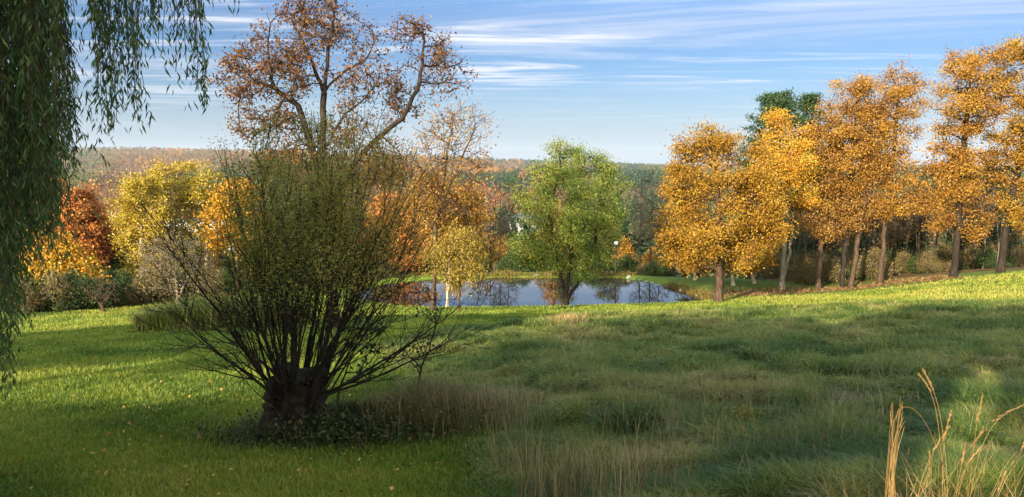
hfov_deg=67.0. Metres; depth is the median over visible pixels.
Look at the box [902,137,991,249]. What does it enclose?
woodland tree
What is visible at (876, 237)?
bare tree
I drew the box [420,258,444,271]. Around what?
woodland shrub
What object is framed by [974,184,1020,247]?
woodland tree
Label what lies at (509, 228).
bare tree
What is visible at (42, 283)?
woodland shrub
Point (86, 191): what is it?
maple tree
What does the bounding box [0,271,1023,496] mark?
lawn grass
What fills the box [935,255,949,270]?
woodland shrub
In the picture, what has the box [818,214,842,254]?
bare tree
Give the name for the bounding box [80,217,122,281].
woodland tree
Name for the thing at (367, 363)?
bare sapling
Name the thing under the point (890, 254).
woodland shrub
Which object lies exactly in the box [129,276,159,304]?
woodland shrub
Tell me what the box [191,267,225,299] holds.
woodland shrub
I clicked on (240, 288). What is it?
woodland shrub
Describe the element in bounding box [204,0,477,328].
oak tree
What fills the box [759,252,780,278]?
woodland shrub
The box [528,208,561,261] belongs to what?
woodland tree
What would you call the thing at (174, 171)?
poplar tree
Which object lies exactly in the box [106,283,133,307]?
woodland shrub
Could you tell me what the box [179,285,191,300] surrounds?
woodland shrub
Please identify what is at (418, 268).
woodland shrub
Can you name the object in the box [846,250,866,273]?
woodland shrub
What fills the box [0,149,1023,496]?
ground
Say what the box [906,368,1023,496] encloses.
tall grass
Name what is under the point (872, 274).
woodland shrub
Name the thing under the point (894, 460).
tall grass
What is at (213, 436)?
fallen leaves
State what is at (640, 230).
bare tree
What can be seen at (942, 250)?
woodland shrub
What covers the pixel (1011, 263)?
woodland shrub
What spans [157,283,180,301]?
woodland shrub
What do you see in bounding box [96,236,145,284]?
tree
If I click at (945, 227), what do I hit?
bare tree
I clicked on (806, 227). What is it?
bare tree
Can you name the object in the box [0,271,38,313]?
woodland shrub
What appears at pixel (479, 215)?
orange tree
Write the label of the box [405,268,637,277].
bank weeds
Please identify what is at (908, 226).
bare tree
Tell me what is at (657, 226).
bare tree
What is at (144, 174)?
woods
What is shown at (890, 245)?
woodland tree
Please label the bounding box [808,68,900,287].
autumn tree
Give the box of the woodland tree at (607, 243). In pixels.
[590,214,624,261]
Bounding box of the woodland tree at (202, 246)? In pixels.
[200,241,226,276]
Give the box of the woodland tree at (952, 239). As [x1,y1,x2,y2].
[941,226,975,248]
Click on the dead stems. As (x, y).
(566, 486)
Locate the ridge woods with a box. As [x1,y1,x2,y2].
[7,146,1023,191]
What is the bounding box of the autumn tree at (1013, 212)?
[979,31,1023,272]
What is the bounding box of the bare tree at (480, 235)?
[469,205,491,252]
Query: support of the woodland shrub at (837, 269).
on the ground at (706, 283)
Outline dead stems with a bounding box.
[449,353,896,496]
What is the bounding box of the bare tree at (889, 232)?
[880,203,904,259]
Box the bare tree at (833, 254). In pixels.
[824,215,842,283]
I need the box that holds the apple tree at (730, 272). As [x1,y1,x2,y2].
[696,238,774,285]
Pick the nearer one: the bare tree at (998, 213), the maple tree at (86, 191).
the bare tree at (998, 213)
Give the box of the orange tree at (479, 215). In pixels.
[393,166,498,306]
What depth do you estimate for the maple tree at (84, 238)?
61.88 m
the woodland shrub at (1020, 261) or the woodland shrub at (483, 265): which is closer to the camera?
the woodland shrub at (1020, 261)
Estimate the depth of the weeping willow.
5.96 m
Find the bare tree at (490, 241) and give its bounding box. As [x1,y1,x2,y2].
[476,189,504,268]
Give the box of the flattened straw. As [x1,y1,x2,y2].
[702,375,950,406]
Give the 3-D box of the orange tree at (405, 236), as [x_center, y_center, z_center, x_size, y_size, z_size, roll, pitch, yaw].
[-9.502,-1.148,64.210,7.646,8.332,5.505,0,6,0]
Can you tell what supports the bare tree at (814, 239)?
on the ground at (706, 283)
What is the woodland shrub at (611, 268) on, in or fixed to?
on the ground at (706, 283)
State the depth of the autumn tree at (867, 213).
53.35 m
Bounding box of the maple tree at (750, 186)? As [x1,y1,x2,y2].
[646,111,798,301]
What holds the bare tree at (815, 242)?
on the ground at (706, 283)
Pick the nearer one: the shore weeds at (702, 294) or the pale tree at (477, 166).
the pale tree at (477, 166)
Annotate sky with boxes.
[2,0,1023,166]
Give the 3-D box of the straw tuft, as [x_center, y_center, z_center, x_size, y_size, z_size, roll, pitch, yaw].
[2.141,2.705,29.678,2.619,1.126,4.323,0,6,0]
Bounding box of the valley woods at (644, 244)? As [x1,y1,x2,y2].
[7,200,961,291]
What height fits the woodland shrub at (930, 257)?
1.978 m
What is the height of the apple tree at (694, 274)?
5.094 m
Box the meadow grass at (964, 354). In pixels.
[359,297,1023,496]
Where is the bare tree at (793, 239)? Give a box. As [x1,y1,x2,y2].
[787,211,802,263]
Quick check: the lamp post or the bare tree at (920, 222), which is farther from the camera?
the lamp post
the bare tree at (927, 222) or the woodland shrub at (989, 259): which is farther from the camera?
the bare tree at (927, 222)
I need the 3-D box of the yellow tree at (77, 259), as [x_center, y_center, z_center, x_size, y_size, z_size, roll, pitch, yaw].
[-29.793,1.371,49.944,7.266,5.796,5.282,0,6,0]
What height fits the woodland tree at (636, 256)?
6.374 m
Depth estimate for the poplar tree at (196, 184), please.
56.99 m
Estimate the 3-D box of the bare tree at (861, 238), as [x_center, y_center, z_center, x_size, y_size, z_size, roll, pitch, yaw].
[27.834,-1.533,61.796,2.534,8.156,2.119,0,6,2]
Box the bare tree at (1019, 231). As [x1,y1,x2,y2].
[1012,193,1023,266]
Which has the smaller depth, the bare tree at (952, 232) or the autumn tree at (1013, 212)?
the autumn tree at (1013, 212)
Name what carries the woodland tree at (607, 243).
on the ground at (706, 283)
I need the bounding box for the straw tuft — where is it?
[537,312,599,325]
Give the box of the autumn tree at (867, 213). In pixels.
[826,85,910,287]
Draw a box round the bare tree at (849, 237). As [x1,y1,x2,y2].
[833,175,856,279]
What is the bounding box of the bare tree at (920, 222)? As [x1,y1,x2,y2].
[904,161,940,273]
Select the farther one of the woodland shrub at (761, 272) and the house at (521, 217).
the house at (521, 217)
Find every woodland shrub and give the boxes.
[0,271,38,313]
[6,278,45,314]
[11,275,47,313]
[31,267,72,311]
[34,266,82,312]
[43,287,80,312]
[61,265,94,286]
[66,273,115,311]
[80,276,119,308]
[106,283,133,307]
[108,268,139,304]
[116,286,132,306]
[125,274,154,305]
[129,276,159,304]
[133,266,167,303]
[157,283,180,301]
[161,291,179,302]
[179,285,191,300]
[186,283,204,300]
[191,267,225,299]
[217,267,242,291]
[228,281,248,296]
[398,255,424,277]
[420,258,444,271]
[452,254,471,271]
[468,253,491,271]
[493,249,522,271]
[505,256,537,272]
[536,261,557,272]
[583,253,608,272]
[604,258,621,272]
[612,253,640,272]
[635,261,646,275]
[642,261,664,275]
[659,265,675,276]
[740,267,772,278]
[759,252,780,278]
[769,254,798,277]
[779,267,793,279]
[786,248,827,283]
[791,249,837,284]
[823,251,847,281]
[845,263,859,279]
[846,243,901,279]
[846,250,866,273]
[857,263,877,279]
[874,248,905,274]
[887,248,917,274]
[904,253,931,273]
[911,250,942,272]
[920,240,952,270]
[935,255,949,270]
[950,240,983,268]
[958,256,971,269]
[970,248,997,268]
[975,240,1015,267]
[995,253,1017,267]
[1007,244,1023,266]
[1012,249,1023,266]
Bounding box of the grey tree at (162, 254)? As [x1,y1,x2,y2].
[126,229,230,302]
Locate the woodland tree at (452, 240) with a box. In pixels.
[437,214,473,259]
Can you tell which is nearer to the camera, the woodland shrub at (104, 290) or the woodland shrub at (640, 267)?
the woodland shrub at (104, 290)
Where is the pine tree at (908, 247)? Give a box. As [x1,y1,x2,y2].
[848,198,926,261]
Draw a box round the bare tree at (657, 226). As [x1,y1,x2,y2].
[644,186,668,266]
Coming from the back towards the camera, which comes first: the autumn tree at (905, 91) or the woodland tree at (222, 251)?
the woodland tree at (222, 251)
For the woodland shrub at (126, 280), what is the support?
on the ground at (706, 283)
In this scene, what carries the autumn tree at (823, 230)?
on the ground at (706, 283)
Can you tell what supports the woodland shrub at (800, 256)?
on the ground at (706, 283)
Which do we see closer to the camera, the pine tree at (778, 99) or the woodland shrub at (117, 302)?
the woodland shrub at (117, 302)
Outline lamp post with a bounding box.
[614,241,617,272]
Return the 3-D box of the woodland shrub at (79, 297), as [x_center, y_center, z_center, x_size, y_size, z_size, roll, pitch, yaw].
[-25.100,2.695,45.761,2.438,2.651,3.081,5,8,40]
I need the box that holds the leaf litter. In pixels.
[713,275,970,298]
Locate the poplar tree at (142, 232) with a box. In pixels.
[100,169,186,279]
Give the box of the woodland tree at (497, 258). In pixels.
[488,250,503,271]
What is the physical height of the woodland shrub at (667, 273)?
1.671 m
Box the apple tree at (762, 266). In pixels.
[740,234,781,283]
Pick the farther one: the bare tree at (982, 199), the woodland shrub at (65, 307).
the bare tree at (982, 199)
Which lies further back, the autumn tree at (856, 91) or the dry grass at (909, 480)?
the autumn tree at (856, 91)
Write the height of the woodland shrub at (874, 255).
3.023 m
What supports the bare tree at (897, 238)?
on the ground at (706, 283)
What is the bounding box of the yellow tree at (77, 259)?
[18,229,111,290]
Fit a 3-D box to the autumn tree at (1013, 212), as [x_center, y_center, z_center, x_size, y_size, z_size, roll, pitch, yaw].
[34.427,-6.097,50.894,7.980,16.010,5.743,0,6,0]
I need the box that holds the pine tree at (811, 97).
[780,92,850,261]
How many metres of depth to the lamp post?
62.90 m
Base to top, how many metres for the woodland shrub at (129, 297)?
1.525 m
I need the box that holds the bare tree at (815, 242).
[805,216,827,255]
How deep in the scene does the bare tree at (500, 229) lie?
67.09 m
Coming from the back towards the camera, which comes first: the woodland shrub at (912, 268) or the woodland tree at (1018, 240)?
the woodland tree at (1018, 240)
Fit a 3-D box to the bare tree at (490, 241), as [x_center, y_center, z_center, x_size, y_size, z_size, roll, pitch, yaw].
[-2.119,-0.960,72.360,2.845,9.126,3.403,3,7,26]
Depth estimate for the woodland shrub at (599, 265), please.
65.88 m
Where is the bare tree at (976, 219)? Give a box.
[964,189,989,268]
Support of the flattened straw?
on the ground at (706, 283)
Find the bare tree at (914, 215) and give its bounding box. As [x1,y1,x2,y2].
[902,177,930,255]
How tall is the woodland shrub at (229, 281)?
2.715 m
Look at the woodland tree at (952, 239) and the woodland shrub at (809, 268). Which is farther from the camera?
the woodland tree at (952, 239)
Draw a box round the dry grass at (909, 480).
[765,446,1023,496]
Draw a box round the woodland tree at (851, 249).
[837,226,875,262]
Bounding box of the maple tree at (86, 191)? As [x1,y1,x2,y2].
[69,176,120,278]
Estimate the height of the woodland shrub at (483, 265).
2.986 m
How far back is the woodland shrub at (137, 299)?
48.65 m
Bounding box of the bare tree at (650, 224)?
[634,167,669,262]
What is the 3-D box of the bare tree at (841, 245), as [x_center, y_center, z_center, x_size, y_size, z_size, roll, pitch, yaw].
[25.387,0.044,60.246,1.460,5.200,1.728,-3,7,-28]
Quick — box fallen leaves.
[7,326,518,496]
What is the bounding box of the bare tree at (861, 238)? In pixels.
[849,217,873,254]
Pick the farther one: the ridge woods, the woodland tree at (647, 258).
the ridge woods
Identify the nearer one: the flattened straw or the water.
the flattened straw
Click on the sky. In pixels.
(619, 77)
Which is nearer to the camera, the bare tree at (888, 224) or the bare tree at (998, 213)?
the bare tree at (998, 213)
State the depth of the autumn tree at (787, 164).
54.12 m
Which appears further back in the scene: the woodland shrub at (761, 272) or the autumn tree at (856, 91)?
the woodland shrub at (761, 272)
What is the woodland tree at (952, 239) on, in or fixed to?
on the ground at (706, 283)
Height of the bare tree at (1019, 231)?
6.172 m
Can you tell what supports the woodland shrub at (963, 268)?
on the ground at (706, 283)
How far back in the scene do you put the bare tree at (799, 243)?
59.47 m
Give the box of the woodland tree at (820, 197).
[790,151,843,250]
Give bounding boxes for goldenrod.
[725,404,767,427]
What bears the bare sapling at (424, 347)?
on the ground at (706, 283)
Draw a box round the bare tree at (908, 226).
[898,184,917,251]
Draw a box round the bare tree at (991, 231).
[981,206,1001,247]
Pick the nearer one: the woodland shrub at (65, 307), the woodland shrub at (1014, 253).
the woodland shrub at (65, 307)
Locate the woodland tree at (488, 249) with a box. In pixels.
[466,210,505,262]
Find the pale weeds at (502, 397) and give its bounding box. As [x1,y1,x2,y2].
[441,376,578,431]
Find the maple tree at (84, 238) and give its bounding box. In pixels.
[35,178,113,261]
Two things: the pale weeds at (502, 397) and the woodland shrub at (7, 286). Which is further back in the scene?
the woodland shrub at (7, 286)
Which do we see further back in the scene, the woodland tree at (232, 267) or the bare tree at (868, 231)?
the woodland tree at (232, 267)
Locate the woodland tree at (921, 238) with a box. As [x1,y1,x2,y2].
[899,191,935,254]
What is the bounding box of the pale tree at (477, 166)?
[389,95,502,310]
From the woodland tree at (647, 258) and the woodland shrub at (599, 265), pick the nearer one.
the woodland shrub at (599, 265)
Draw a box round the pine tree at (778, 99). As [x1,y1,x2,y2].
[727,86,830,277]
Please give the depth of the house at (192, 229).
122.80 m
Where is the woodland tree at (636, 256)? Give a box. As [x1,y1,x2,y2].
[629,254,644,270]
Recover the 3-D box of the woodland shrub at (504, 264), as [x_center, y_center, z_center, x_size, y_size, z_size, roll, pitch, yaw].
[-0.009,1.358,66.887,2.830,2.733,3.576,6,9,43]
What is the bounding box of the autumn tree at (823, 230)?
[793,94,873,288]
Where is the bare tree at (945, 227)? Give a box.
[939,183,954,270]
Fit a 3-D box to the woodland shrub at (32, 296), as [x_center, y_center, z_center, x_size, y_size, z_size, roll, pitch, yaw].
[-27.431,2.783,43.485,2.217,2.379,1.845,-5,8,-38]
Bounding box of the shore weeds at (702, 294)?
[662,280,730,299]
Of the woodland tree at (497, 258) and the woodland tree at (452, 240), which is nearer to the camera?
the woodland tree at (452, 240)
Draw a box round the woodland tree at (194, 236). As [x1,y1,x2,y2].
[152,216,202,287]
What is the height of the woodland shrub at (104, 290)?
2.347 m
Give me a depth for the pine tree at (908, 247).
71.35 m
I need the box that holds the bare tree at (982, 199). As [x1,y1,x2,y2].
[971,162,1008,268]
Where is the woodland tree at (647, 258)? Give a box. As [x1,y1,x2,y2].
[641,246,660,265]
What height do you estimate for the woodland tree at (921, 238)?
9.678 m
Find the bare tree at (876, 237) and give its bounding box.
[867,219,889,248]
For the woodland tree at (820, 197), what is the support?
on the ground at (706, 283)
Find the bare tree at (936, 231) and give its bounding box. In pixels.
[928,198,948,262]
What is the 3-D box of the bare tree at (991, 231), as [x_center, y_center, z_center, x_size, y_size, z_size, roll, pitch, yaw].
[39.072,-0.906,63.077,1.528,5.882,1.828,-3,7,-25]
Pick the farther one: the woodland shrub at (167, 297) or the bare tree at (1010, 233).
the bare tree at (1010, 233)
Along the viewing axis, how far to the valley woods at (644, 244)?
106.70 m
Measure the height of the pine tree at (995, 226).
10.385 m
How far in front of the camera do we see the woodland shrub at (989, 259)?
58.74 m
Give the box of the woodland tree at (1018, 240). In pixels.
[1011,223,1023,258]
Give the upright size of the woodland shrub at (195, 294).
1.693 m
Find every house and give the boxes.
[167,218,233,288]
[506,214,557,232]
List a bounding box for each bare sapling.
[337,311,399,403]
[397,281,449,395]
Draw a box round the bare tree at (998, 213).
[984,173,1010,266]
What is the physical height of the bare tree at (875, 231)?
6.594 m
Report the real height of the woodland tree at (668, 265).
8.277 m
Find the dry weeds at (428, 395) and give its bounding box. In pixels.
[311,368,521,444]
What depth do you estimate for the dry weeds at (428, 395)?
11.50 m
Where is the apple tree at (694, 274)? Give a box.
[667,225,715,279]
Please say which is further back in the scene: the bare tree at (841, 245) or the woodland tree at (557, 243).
the woodland tree at (557, 243)
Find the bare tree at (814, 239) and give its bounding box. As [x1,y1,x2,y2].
[804,211,835,283]
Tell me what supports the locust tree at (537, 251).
on the ground at (706, 283)
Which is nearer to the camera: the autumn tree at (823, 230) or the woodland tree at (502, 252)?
the autumn tree at (823, 230)
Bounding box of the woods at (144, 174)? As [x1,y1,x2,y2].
[91,165,264,199]
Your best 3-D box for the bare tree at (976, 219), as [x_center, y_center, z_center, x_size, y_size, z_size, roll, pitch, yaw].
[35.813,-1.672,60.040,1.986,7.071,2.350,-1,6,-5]
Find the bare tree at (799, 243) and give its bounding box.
[787,207,811,282]
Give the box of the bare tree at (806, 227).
[795,184,816,250]
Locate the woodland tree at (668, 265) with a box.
[651,240,681,276]
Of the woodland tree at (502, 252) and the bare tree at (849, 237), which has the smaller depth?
the bare tree at (849, 237)
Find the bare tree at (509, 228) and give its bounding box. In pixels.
[495,198,518,260]
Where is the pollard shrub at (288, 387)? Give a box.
[109,72,515,444]
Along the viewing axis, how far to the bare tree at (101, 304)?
43.52 m
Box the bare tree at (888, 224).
[876,189,897,249]
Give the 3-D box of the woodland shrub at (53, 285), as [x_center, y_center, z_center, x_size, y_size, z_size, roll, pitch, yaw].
[-26.355,2.485,44.772,2.781,2.983,2.314,-5,8,-36]
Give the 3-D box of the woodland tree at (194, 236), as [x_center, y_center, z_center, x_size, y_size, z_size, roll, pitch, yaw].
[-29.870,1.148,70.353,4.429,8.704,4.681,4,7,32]
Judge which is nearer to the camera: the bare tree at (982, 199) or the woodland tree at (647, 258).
the bare tree at (982, 199)
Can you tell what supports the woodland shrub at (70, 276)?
on the ground at (706, 283)
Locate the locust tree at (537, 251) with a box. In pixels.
[502,132,639,305]
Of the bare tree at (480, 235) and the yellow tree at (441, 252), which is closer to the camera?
the yellow tree at (441, 252)
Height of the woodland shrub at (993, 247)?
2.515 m
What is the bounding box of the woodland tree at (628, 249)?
[610,236,636,267]
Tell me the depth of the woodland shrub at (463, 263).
67.36 m
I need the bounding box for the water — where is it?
[358,278,703,306]
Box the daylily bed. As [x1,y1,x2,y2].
[119,289,323,332]
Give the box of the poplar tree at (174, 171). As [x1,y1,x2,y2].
[135,157,208,285]
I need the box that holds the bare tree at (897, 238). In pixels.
[888,216,907,253]
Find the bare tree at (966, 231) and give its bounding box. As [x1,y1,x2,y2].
[960,202,976,243]
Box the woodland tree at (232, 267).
[220,244,258,283]
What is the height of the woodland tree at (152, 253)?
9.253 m
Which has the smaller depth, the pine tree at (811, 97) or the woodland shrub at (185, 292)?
the woodland shrub at (185, 292)
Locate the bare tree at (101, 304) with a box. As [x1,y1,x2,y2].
[80,277,123,311]
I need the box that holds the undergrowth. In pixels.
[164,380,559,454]
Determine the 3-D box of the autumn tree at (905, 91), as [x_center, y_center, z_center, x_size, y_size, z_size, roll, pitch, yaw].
[26.696,-5.327,53.580,5.362,16.291,5.255,5,8,37]
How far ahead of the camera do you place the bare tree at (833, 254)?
57.93 m
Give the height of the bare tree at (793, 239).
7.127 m
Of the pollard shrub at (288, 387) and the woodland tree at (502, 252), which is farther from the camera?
the woodland tree at (502, 252)
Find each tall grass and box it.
[885,397,949,496]
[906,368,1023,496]
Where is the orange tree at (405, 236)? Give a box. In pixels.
[357,185,432,277]
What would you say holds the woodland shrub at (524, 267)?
on the ground at (706, 283)
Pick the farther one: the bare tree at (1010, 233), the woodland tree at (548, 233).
the woodland tree at (548, 233)
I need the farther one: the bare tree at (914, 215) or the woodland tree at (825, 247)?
the woodland tree at (825, 247)
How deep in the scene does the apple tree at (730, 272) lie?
56.33 m
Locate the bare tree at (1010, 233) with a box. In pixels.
[999,191,1023,267]
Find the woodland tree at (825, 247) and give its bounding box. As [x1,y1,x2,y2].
[823,196,855,254]
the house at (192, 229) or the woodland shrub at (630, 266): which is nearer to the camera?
the woodland shrub at (630, 266)
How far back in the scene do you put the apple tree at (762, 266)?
57.40 m
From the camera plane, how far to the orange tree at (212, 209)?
51.56 m
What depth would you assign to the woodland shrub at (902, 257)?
60.14 m
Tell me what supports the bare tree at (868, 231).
on the ground at (706, 283)
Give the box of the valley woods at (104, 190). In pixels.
[2,178,1023,245]
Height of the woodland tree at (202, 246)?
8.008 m
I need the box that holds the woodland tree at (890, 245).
[866,180,923,252]
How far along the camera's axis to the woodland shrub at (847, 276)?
60.22 m
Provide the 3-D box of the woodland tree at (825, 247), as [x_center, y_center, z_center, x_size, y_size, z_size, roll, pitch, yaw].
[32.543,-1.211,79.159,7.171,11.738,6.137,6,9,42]
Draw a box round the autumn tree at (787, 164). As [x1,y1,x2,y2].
[749,106,836,289]
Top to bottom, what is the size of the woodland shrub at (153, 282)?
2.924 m
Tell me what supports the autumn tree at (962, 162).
on the ground at (706, 283)
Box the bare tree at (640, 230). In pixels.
[623,177,657,271]
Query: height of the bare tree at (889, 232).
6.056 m
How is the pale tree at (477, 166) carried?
on the ground at (706, 283)
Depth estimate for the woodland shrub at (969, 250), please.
60.14 m
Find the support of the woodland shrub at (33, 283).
on the ground at (706, 283)
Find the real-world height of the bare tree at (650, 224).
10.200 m
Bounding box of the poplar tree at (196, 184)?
[165,159,225,267]
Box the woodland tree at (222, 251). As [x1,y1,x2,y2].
[215,247,233,271]
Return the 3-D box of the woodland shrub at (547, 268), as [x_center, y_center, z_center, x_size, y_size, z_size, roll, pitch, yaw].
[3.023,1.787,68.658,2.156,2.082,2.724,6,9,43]
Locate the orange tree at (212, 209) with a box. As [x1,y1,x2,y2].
[186,167,279,296]
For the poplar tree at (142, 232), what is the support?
on the ground at (706, 283)
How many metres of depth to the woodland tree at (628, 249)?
92.34 m
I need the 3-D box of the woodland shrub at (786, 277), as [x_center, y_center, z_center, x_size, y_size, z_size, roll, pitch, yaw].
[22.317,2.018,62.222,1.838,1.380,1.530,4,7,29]
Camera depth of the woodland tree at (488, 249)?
79.02 m
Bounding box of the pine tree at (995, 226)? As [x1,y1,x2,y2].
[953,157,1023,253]
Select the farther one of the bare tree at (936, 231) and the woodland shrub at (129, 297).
the bare tree at (936, 231)
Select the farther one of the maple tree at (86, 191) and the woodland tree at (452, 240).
the woodland tree at (452, 240)
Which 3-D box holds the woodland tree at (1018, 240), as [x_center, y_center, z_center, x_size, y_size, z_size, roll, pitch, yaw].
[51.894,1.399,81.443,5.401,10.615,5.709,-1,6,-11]
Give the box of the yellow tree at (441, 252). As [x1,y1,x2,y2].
[412,219,497,312]
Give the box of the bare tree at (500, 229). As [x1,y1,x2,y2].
[483,181,516,261]
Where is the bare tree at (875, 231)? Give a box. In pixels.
[865,199,887,268]
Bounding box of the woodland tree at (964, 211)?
[935,172,993,250]
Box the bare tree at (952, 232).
[943,196,968,237]
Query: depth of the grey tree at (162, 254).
46.11 m
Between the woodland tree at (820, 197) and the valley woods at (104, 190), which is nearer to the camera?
the woodland tree at (820, 197)
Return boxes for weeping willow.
[0,0,239,401]
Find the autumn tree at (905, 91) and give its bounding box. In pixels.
[853,54,941,283]
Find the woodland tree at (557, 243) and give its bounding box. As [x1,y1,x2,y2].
[547,218,578,259]
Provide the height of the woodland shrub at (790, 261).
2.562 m
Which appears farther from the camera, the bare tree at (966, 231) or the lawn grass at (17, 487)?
the bare tree at (966, 231)
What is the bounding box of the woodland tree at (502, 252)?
[492,235,512,260]
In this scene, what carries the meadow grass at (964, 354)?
on the ground at (706, 283)
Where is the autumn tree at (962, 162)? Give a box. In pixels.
[909,42,1022,276]
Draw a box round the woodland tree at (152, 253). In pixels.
[126,224,166,265]
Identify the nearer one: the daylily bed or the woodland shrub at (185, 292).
the daylily bed
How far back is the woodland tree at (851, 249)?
86.09 m
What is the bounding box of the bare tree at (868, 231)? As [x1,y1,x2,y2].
[855,180,881,254]
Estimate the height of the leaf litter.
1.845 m
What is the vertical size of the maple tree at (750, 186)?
11.811 m
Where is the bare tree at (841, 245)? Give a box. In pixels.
[830,218,848,278]
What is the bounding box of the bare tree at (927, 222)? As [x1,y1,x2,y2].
[917,185,939,251]

